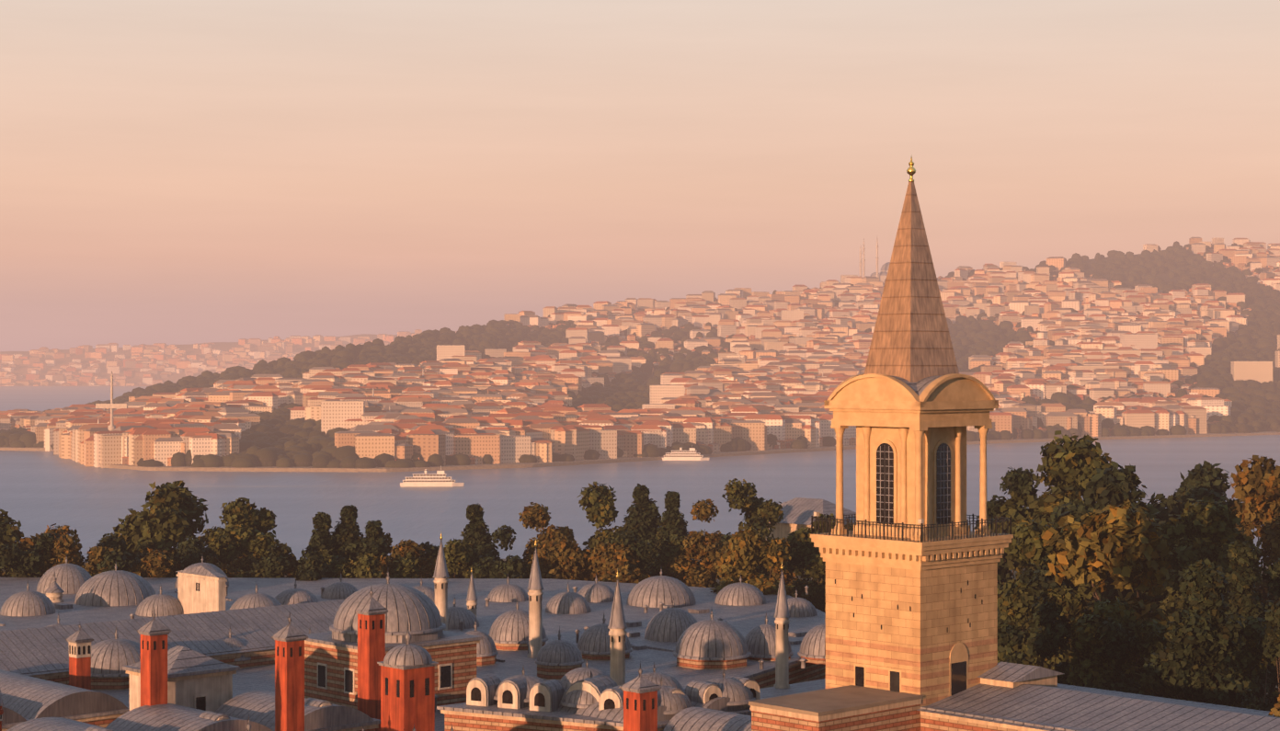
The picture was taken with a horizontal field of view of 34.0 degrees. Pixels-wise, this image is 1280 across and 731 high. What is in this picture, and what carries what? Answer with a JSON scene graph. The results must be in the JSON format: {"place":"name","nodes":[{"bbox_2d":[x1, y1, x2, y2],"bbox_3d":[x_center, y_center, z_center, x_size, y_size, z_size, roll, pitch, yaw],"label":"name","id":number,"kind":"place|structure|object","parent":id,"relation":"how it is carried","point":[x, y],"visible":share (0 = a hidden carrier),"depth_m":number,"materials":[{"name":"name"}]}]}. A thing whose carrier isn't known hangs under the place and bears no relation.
{"place":"outdoors","nodes":[
{"label":"outdoors","id":0,"kind":"place"},
{"bbox_2d":[0,579,55,616],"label":"dome","id":1,"kind":"structure","parent":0,"point":[28,602],"depth_m":202.58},
{"bbox_2d":[0,332,412,386],"bbox_3d":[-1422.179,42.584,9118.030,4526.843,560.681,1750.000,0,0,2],"label":"distant hills","id":2,"kind":"structure","parent":0,"point":[22,370],"depth_m":9598.07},
{"bbox_2d":[0,237,1279,468],"bbox_3d":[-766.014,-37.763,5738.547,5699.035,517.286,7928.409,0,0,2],"label":"city","id":3,"kind":"object","parent":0,"point":[1114,355],"visible":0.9,"depth_m":2957.03},
{"bbox_2d":[0,385,1279,566],"bbox_3d":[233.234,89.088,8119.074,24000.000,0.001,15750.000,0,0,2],"label":"water","id":4,"kind":"structure","parent":0,"point":[40,492],"depth_m":1548.17,"materials":[{"name":"liquid"}]},
{"bbox_2d":[400,465,464,486],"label":"ferry","id":5,"kind":"object","parent":4,"relation":"on","point":[440,478],"visible":1,"depth_m":1540.56,"materials":[{"name":"paint"}]},
{"bbox_2d":[0,431,1279,472],"bbox_3d":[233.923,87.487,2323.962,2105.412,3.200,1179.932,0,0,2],"label":"shoreline","id":6,"kind":"structure","parent":0,"point":[467,467],"depth_m":1867.43,"materials":[{"name":"stone"}]},
{"bbox_2d":[1,559,1278,695],"bbox_3d":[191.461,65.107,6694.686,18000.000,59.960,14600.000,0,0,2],"label":"ground","id":7,"kind":"structure","parent":0,"point":[721,578],"depth_m":362.17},
{"bbox_2d":[11,531,86,577],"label":"tree","id":8,"kind":"object","parent":7,"relation":"on","point":[31,560],"visible":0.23,"depth_m":239.65,"materials":[{"name":"green plant"}]},
{"bbox_2d":[37,534,82,575],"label":"tree","id":9,"kind":"object","parent":7,"relation":"on","point":[69,548],"visible":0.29,"depth_m":239.92,"materials":[{"name":"brown plant"}]},
{"bbox_2d":[0,669,129,730],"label":"vaults","id":10,"kind":"object","parent":7,"relation":"on","point":[25,698],"visible":0.8,"depth_m":137.19,"materials":[{"name":"metal"}]},
{"bbox_2d":[90,548,140,576],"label":"tree","id":11,"kind":"object","parent":7,"relation":"on","point":[123,560],"visible":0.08,"depth_m":237.65,"materials":[{"name":"green plant"}]},
{"bbox_2d":[127,547,176,577],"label":"tree","id":12,"kind":"object","parent":7,"relation":"on","point":[158,563],"visible":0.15,"depth_m":239.01,"materials":[{"name":"green plant"}]},
{"bbox_2d":[112,480,208,557],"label":"tree","id":13,"kind":"object","parent":7,"relation":"on","point":[165,521],"visible":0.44,"depth_m":260.35,"materials":[{"name":"green plant"}]},
{"bbox_2d":[0,599,344,685],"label":"roofed gallery","id":14,"kind":"object","parent":7,"relation":"on","point":[42,653],"visible":0.31,"depth_m":166.96,"materials":[{"name":"metal"}]},
{"bbox_2d":[91,624,140,677],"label":"dome","id":15,"kind":"structure","parent":14,"relation":"on","point":[110,657],"depth_m":156.52,"materials":[{"name":"metal"}]},
{"bbox_2d":[122,645,239,711],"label":"white lodge","id":16,"kind":"structure","parent":7,"relation":"on","point":[199,680],"depth_m":135.57,"materials":[{"name":"paint"}]},
{"bbox_2d":[5,690,380,730],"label":"vaulted rooms","id":17,"kind":"object","parent":7,"relation":"on","point":[257,706],"visible":0.81,"depth_m":129.06,"materials":[{"name":"metal"}]},
{"bbox_2d":[176,565,227,614],"bbox_3d":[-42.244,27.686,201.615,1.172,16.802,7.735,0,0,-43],"label":"building","id":18,"kind":"structure","parent":7,"relation":"on","point":[200,588],"depth_m":200.95,"materials":[{"name":"paint"}]},
{"bbox_2d":[198,497,279,577],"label":"tree","id":19,"kind":"object","parent":7,"relation":"on","point":[245,523],"visible":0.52,"depth_m":259.16,"materials":[{"name":"green plant"}]},
{"bbox_2d":[231,532,288,578],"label":"tree","id":20,"kind":"object","parent":7,"relation":"on","point":[260,543],"visible":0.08,"depth_m":247.36,"materials":[{"name":"green plant"}]},
{"bbox_2d":[250,541,295,578],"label":"tree","id":21,"kind":"object","parent":7,"relation":"on","point":[275,564],"visible":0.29,"depth_m":243.32,"materials":[{"name":"green plant"}]},
{"bbox_2d":[271,613,308,730],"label":"red chimney","id":22,"kind":"object","parent":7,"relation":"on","point":[289,638],"visible":1,"depth_m":125.67,"materials":[{"name":"paint"}]},
{"bbox_2d":[295,548,331,581],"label":"tree","id":23,"kind":"object","parent":7,"relation":"on","point":[314,564],"visible":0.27,"depth_m":236.76,"materials":[{"name":"green plant"}]},
{"bbox_2d":[303,512,338,575],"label":"cypress","id":24,"kind":"object","parent":7,"relation":"on","point":[322,539],"visible":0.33,"depth_m":249.83,"materials":[{"name":"green plant"}]},
{"bbox_2d":[331,504,364,559],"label":"cypress","id":25,"kind":"object","parent":7,"relation":"on","point":[347,533],"visible":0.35,"depth_m":251.26,"materials":[{"name":"green plant"}]},
{"bbox_2d":[331,552,383,578],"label":"tree","id":26,"kind":"object","parent":7,"relation":"on","point":[364,566],"visible":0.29,"depth_m":239.28,"materials":[{"name":"green plant"}]},
{"bbox_2d":[353,520,388,578],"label":"cypress","id":27,"kind":"object","parent":7,"relation":"on","point":[374,542],"visible":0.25,"depth_m":247.81,"materials":[{"name":"green plant"}]},
{"bbox_2d":[354,586,388,730],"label":"red chimney","id":28,"kind":"object","parent":7,"relation":"on","point":[371,611],"visible":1,"depth_m":137.55,"materials":[{"name":"paint"}]},
{"bbox_2d":[304,630,483,709],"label":"domed hall","id":29,"kind":"structure","parent":7,"relation":"on","point":[330,669],"depth_m":147.72,"materials":[{"name":"brick"}]},
{"bbox_2d":[329,570,445,642],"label":"dome","id":30,"kind":"structure","parent":29,"relation":"on","point":[402,604],"depth_m":147.42,"materials":[{"name":"metal"}]},
{"bbox_2d":[383,552,423,578],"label":"tree","id":31,"kind":"object","parent":7,"relation":"on","point":[405,567],"visible":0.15,"depth_m":243.27,"materials":[{"name":"green plant"}]},
{"bbox_2d":[377,618,438,730],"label":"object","id":32,"kind":"object","parent":7,"relation":"on","point":[407,685],"visible":1,"depth_m":119.08,"materials":[{"name":"paint"}]},
{"bbox_2d":[0,577,825,730],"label":"roof","id":33,"kind":"structure","parent":7,"relation":"on","point":[744,621],"depth_m":200.06,"materials":[{"name":"metal"}]},
{"bbox_2d":[36,557,91,594],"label":"dome","id":34,"kind":"structure","parent":33,"relation":"on","point":[72,578],"depth_m":222.33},
{"bbox_2d":[66,624,93,690],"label":"red chimney","id":35,"kind":"object","parent":33,"relation":"on","point":[79,641],"visible":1,"depth_m":148.27,"materials":[{"name":"paint"}]},
{"bbox_2d":[74,562,155,605],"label":"dome","id":36,"kind":"structure","parent":33,"relation":"on","point":[116,588],"depth_m":211.32,"materials":[{"name":"metal"}]},
{"bbox_2d":[137,605,171,706],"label":"red chimney","id":37,"kind":"object","parent":33,"relation":"on","point":[154,633],"visible":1,"depth_m":130.96,"materials":[{"name":"paint"}]},
{"bbox_2d":[135,586,182,617],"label":"dome","id":38,"kind":"object","parent":33,"relation":"on","point":[165,604],"visible":0.79,"depth_m":202.30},
{"bbox_2d":[0,583,809,712],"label":"roof vents and hatches","id":39,"kind":"object","parent":33,"relation":"on","point":[629,623],"visible":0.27,"depth_m":190.81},
{"bbox_2d":[433,532,449,630],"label":"white chimney","id":40,"kind":"object","parent":33,"relation":"on","point":[440,577],"visible":0.88,"depth_m":187.57,"materials":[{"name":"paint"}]},
{"bbox_2d":[487,573,528,602],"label":"dome","id":41,"kind":"object","parent":33,"relation":"on","point":[508,592],"visible":0.88,"depth_m":214.49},
{"bbox_2d":[494,641,545,651],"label":"dome drum","id":42,"kind":"object","parent":33,"relation":"on","point":[513,646],"visible":0.17,"depth_m":177.48,"materials":[{"name":"brick"}]},
{"bbox_2d":[489,597,548,643],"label":"dome","id":43,"kind":"structure","parent":42,"relation":"on","point":[511,626],"depth_m":177.99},
{"bbox_2d":[526,537,543,657],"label":"white chimney","id":44,"kind":"object","parent":33,"relation":"on","point":[535,588],"visible":0.9,"depth_m":173.32,"materials":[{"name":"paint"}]},
{"bbox_2d":[537,663,582,679],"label":"dome drum","id":45,"kind":"object","parent":33,"relation":"on","point":[553,672],"visible":0.29,"depth_m":161.00,"materials":[{"name":"brick"}]},
{"bbox_2d":[534,626,583,665],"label":"dome","id":46,"kind":"structure","parent":45,"relation":"on","point":[559,651],"depth_m":161.45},
{"bbox_2d":[545,582,591,614],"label":"dome","id":47,"kind":"object","parent":33,"relation":"on","point":[567,602],"visible":0.85,"depth_m":204.22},
{"bbox_2d":[581,652,629,660],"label":"dome drum","id":48,"kind":"object","parent":33,"relation":"on","point":[599,657],"visible":0.17,"depth_m":171.49,"materials":[{"name":"brick"}]},
{"bbox_2d":[577,613,632,654],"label":"dome","id":49,"kind":"structure","parent":48,"relation":"on","point":[594,639],"depth_m":172.03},
{"bbox_2d":[626,569,696,607],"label":"dome","id":50,"kind":"structure","parent":33,"relation":"on","point":[653,591],"depth_m":210.18,"materials":[{"name":"metal"}]},
{"bbox_2d":[644,596,697,641],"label":"dome","id":51,"kind":"structure","parent":33,"relation":"on","point":[673,623],"depth_m":183.74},
{"bbox_2d":[676,657,746,669],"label":"dome drum","id":52,"kind":"object","parent":33,"relation":"on","point":[711,664],"visible":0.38,"depth_m":166.70,"materials":[{"name":"brick"}]},
{"bbox_2d":[672,609,751,660],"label":"dome","id":53,"kind":"structure","parent":52,"relation":"on","point":[712,639],"depth_m":167.29,"materials":[{"name":"metal"}]},
{"bbox_2d":[714,574,765,605],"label":"dome","id":54,"kind":"object","parent":33,"relation":"on","point":[739,594],"visible":0.88,"depth_m":211.47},
{"bbox_2d":[746,656,790,661],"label":"dome drum","id":55,"kind":"object","parent":33,"relation":"on","point":[759,659],"visible":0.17,"depth_m":171.25,"materials":[{"name":"brick"}]},
{"bbox_2d":[744,610,793,658],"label":"dome","id":56,"kind":"structure","parent":55,"relation":"on","point":[760,641],"depth_m":171.68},
{"bbox_2d":[797,618,825,658],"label":"dome","id":57,"kind":"structure","parent":33,"relation":"on","point":[813,645],"depth_m":171.60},
{"bbox_2d":[377,538,449,578],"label":"tree","id":58,"kind":"object","parent":7,"relation":"on","point":[403,548],"visible":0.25,"depth_m":246.29,"materials":[{"name":"brown plant"}]},
{"bbox_2d":[443,538,471,578],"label":"tree","id":59,"kind":"object","parent":7,"relation":"on","point":[455,554],"visible":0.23,"depth_m":242.35,"materials":[{"name":"green plant"}]},
{"bbox_2d":[456,502,491,578],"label":"cypress","id":60,"kind":"object","parent":7,"relation":"on","point":[476,531],"visible":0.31,"depth_m":255.37,"materials":[{"name":"green plant"}]},
{"bbox_2d":[468,552,503,578],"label":"tree","id":61,"kind":"object","parent":7,"relation":"on","point":[484,566],"visible":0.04,"depth_m":243.38,"materials":[{"name":"green plant"}]},
{"bbox_2d":[476,525,521,562],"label":"tree","id":62,"kind":"object","parent":7,"relation":"on","point":[503,535],"visible":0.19,"depth_m":254.97,"materials":[{"name":"green plant"}]},
{"bbox_2d":[518,502,575,563],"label":"tree","id":63,"kind":"object","parent":7,"relation":"on","point":[531,517],"visible":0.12,"depth_m":258.33,"materials":[{"name":"green plant"}]},
{"bbox_2d":[526,535,589,581],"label":"tree","id":64,"kind":"object","parent":7,"relation":"on","point":[565,555],"visible":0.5,"depth_m":248.13,"materials":[{"name":"brown plant"}]},
{"bbox_2d":[436,674,760,730],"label":"harem block","id":65,"kind":"structure","parent":7,"relation":"on","point":[482,709],"depth_m":132.38,"materials":[{"name":"brick"}]},
{"bbox_2d":[565,674,617,701],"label":"roof","id":66,"kind":"structure","parent":65,"relation":"on","point":[595,686],"depth_m":132.23,"materials":[{"name":"white paint"}]},
{"bbox_2d":[607,567,627,685],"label":"white chimney","id":67,"kind":"object","parent":65,"relation":"on","point":[617,626],"visible":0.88,"depth_m":137.14,"materials":[{"name":"paint"}]},
{"bbox_2d":[658,674,694,714],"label":"dome roof","id":68,"kind":"structure","parent":65,"relation":"on","point":[675,703],"depth_m":129.66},
{"bbox_2d":[705,667,755,705],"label":"dome roof","id":69,"kind":"structure","parent":65,"relation":"on","point":[737,691],"depth_m":133.13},
{"bbox_2d":[577,481,635,554],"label":"tree","id":70,"kind":"object","parent":7,"relation":"on","point":[598,501],"visible":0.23,"depth_m":263.61,"materials":[{"name":"green plant"}]},
{"bbox_2d":[599,543,651,583],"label":"tree","id":71,"kind":"object","parent":7,"relation":"on","point":[618,556],"visible":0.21,"depth_m":238.22,"materials":[{"name":"brown plant"}]},
{"bbox_2d":[602,530,658,582],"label":"tree","id":72,"kind":"object","parent":7,"relation":"on","point":[646,552],"visible":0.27,"depth_m":240.26,"materials":[{"name":"green plant"}]},
{"bbox_2d":[619,661,661,730],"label":"red chimney","id":73,"kind":"object","parent":7,"relation":"on","point":[640,702],"visible":1,"depth_m":115.04,"materials":[{"name":"brick"}]},
{"bbox_2d":[621,482,661,547],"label":"conifer","id":74,"kind":"object","parent":7,"relation":"on","point":[643,520],"visible":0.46,"depth_m":264.44,"materials":[{"name":"green plant"}]},
{"bbox_2d":[651,534,688,575],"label":"tree","id":75,"kind":"object","parent":7,"relation":"on","point":[671,545],"visible":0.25,"depth_m":246.22,"materials":[{"name":"green plant"}]},
{"bbox_2d":[653,491,689,552],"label":"cypress","id":76,"kind":"object","parent":7,"relation":"on","point":[673,522],"visible":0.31,"depth_m":262.69,"materials":[{"name":"green plant"}]},
{"bbox_2d":[663,551,719,588],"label":"tree","id":77,"kind":"object","parent":7,"relation":"on","point":[682,568],"visible":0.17,"depth_m":244.21,"materials":[{"name":"brown plant"}]},
{"bbox_2d":[683,498,724,581],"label":"tree","id":78,"kind":"object","parent":7,"relation":"on","point":[702,509],"visible":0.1,"depth_m":260.36,"materials":[{"name":"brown plant"}]},
{"bbox_2d":[682,529,728,586],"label":"tree","id":79,"kind":"object","parent":7,"relation":"on","point":[707,550],"visible":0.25,"depth_m":243.44,"materials":[{"name":"brown plant"}]},
{"bbox_2d":[662,707,751,730],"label":"roof","id":80,"kind":"structure","parent":7,"relation":"on","point":[695,719],"depth_m":125.89,"materials":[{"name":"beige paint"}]},
{"bbox_2d":[708,525,795,597],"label":"tree","id":81,"kind":"object","parent":7,"relation":"on","point":[747,553],"visible":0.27,"depth_m":224.02,"materials":[{"name":"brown plant"}]},
{"bbox_2d":[721,478,784,540],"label":"tree","id":82,"kind":"object","parent":7,"relation":"on","point":[760,513],"visible":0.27,"depth_m":263.99,"materials":[{"name":"green plant"}]},
{"bbox_2d":[759,678,825,699],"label":"roof","id":83,"kind":"structure","parent":7,"relation":"on","point":[796,688],"depth_m":156.28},
{"bbox_2d":[773,560,789,688],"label":"white chimney","id":84,"kind":"object","parent":83,"relation":"on","point":[782,617],"visible":0.96,"depth_m":156.79,"materials":[{"name":"paint"}]},
{"bbox_2d":[742,497,856,580],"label":"garden kiosk","id":85,"kind":"object","parent":7,"relation":"on","point":[798,512],"visible":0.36,"depth_m":293.77,"materials":[{"name":"beige paint"}]},
{"bbox_2d":[787,513,853,613],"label":"tree","id":86,"kind":"object","parent":7,"relation":"on","point":[801,543],"visible":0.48,"depth_m":231.06,"materials":[{"name":"green plant"}]},
{"bbox_2d":[748,685,922,730],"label":"tower building","id":87,"kind":"structure","parent":7,"relation":"on","point":[851,708],"depth_m":120.89,"materials":[{"name":"stone"}]},
{"bbox_2d":[810,156,1013,706],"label":"tower of justice","id":88,"kind":"structure","parent":7,"relation":"on","point":[911,559],"depth_m":126.97,"materials":[{"name":"stone"}]},
{"bbox_2d":[973,467,1039,607],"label":"tree","id":89,"kind":"object","parent":7,"relation":"on","point":[1019,482],"visible":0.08,"depth_m":217.02,"materials":[{"name":"green plant"}]},
{"bbox_2d":[997,621,1033,665],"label":"tree","id":90,"kind":"object","parent":7,"relation":"on","point":[1009,641],"visible":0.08,"depth_m":158.16,"materials":[{"name":"green plant"}]},
{"bbox_2d":[997,518,1085,670],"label":"tree","id":91,"kind":"object","parent":7,"relation":"on","point":[1015,599],"visible":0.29,"depth_m":175.03,"materials":[{"name":"green plant"}]},
{"bbox_2d":[997,556,1088,639],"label":"tree","id":92,"kind":"object","parent":7,"relation":"on","point":[1032,575],"visible":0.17,"depth_m":184.00,"materials":[{"name":"green plant"}]},
{"bbox_2d":[1025,600,1074,685],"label":"tree","id":93,"kind":"object","parent":7,"relation":"on","point":[1049,640],"visible":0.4,"depth_m":156.72,"materials":[{"name":"green plant"}]},
{"bbox_2d":[988,430,1162,605],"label":"tree","id":94,"kind":"object","parent":7,"relation":"on","point":[1068,469],"visible":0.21,"depth_m":212.72,"materials":[{"name":"green plant"}]},
{"bbox_2d":[1064,647,1118,686],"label":"tree","id":95,"kind":"object","parent":7,"relation":"on","point":[1088,667],"visible":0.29,"depth_m":154.98,"materials":[{"name":"green plant"}]},
{"bbox_2d":[915,662,1279,730],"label":"roof","id":96,"kind":"structure","parent":7,"relation":"on","point":[1003,696],"depth_m":120.79,"materials":[{"name":"metal"}]},
{"bbox_2d":[1047,460,1180,614],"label":"tree","id":97,"kind":"object","parent":7,"relation":"on","point":[1114,485],"visible":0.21,"depth_m":199.27,"materials":[{"name":"green plant"}]},
{"bbox_2d":[1064,597,1164,696],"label":"tree","id":98,"kind":"object","parent":7,"relation":"on","point":[1083,632],"visible":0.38,"depth_m":155.74,"materials":[{"name":"green plant"}]},
{"bbox_2d":[1041,499,1188,696],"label":"tree","id":99,"kind":"object","parent":7,"relation":"on","point":[1125,546],"visible":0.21,"depth_m":172.30,"materials":[{"name":"green plant"}]},
{"bbox_2d":[1082,617,1158,696],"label":"tree","id":100,"kind":"object","parent":7,"relation":"on","point":[1116,637],"visible":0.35,"depth_m":153.88,"materials":[{"name":"green plant"}]},
{"bbox_2d":[1142,558,1254,708],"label":"tree","id":101,"kind":"object","parent":7,"relation":"on","point":[1202,632],"visible":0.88,"depth_m":144.31,"materials":[{"name":"green plant"}]},
{"bbox_2d":[1146,460,1252,592],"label":"tree","id":102,"kind":"object","parent":7,"relation":"on","point":[1199,482],"visible":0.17,"depth_m":224.31,"materials":[{"name":"green plant"}]},
{"bbox_2d":[1157,493,1268,619],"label":"tree","id":103,"kind":"object","parent":7,"relation":"on","point":[1210,531],"visible":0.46,"depth_m":184.37,"materials":[{"name":"green plant"}]},
{"bbox_2d":[1224,537,1274,706],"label":"cypress","id":104,"kind":"object","parent":7,"relation":"on","point":[1244,596],"visible":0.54,"depth_m":161.48,"materials":[{"name":"green plant"}]},
{"bbox_2d":[1227,455,1279,606],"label":"tree","id":105,"kind":"object","parent":7,"relation":"on","point":[1257,488],"visible":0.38,"depth_m":206.88,"materials":[{"name":"orange plant"}]},
{"bbox_2d":[1236,616,1279,709],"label":"tree","id":106,"kind":"object","parent":7,"relation":"on","point":[1251,650],"visible":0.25,"depth_m":152.97,"materials":[{"name":"green plant"}]},
{"bbox_2d":[1255,594,1279,711],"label":"tree","id":107,"kind":"object","parent":7,"relation":"on","point":[1269,634],"visible":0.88,"depth_m":148.57,"materials":[{"name":"green plant"}]},
{"bbox_2d":[1260,558,1279,702],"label":"tree","id":108,"kind":"object","parent":7,"relation":"on","point":[1272,573],"visible":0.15,"depth_m":165.07,"materials":[{"name":"green plant"}]},
{"bbox_2d":[0,0,1279,351],"label":"sky","id":109,"kind":"structure","parent":0,"point":[173,172],"materials":[{"name":"pink"}]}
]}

